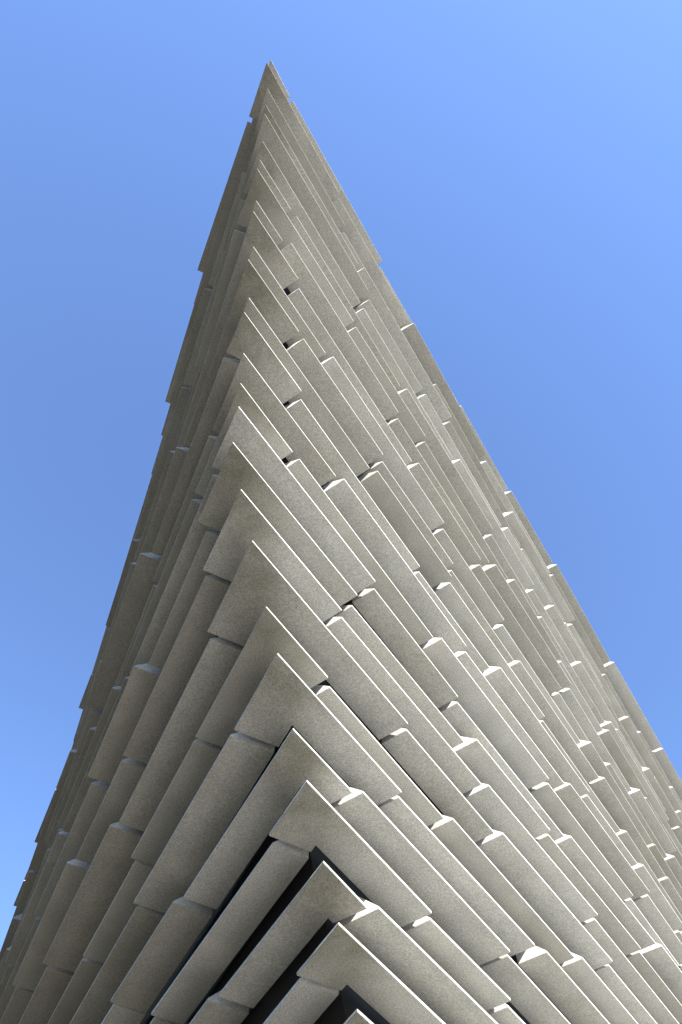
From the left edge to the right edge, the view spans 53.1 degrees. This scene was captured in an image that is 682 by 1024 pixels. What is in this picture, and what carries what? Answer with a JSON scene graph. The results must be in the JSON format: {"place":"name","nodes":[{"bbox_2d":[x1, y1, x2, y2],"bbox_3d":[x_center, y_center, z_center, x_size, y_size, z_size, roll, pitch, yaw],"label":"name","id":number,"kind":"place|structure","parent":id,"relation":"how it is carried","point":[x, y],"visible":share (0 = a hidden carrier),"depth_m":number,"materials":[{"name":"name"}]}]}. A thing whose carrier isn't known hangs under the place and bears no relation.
{"place":"outdoors","nodes":[
{"label":"outdoors","id":0,"kind":"place"},
{"bbox_2d":[0,0,681,950],"label":"sky","id":1,"kind":"structure","parent":0,"point":[512,169],"materials":[{"name":"blue"}]},
{"bbox_3d":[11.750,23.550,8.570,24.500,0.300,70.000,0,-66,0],"label":"paving","id":2,"kind":"structure","parent":0,"visible":0},
{"bbox_2d":[0,60,681,1023],"bbox_3d":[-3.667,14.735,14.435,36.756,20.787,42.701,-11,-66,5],"label":"museum building","id":3,"kind":"structure","parent":2,"relation":"on","point":[364,732],"depth_m":11.33,"materials":[{"name":"concrete"}]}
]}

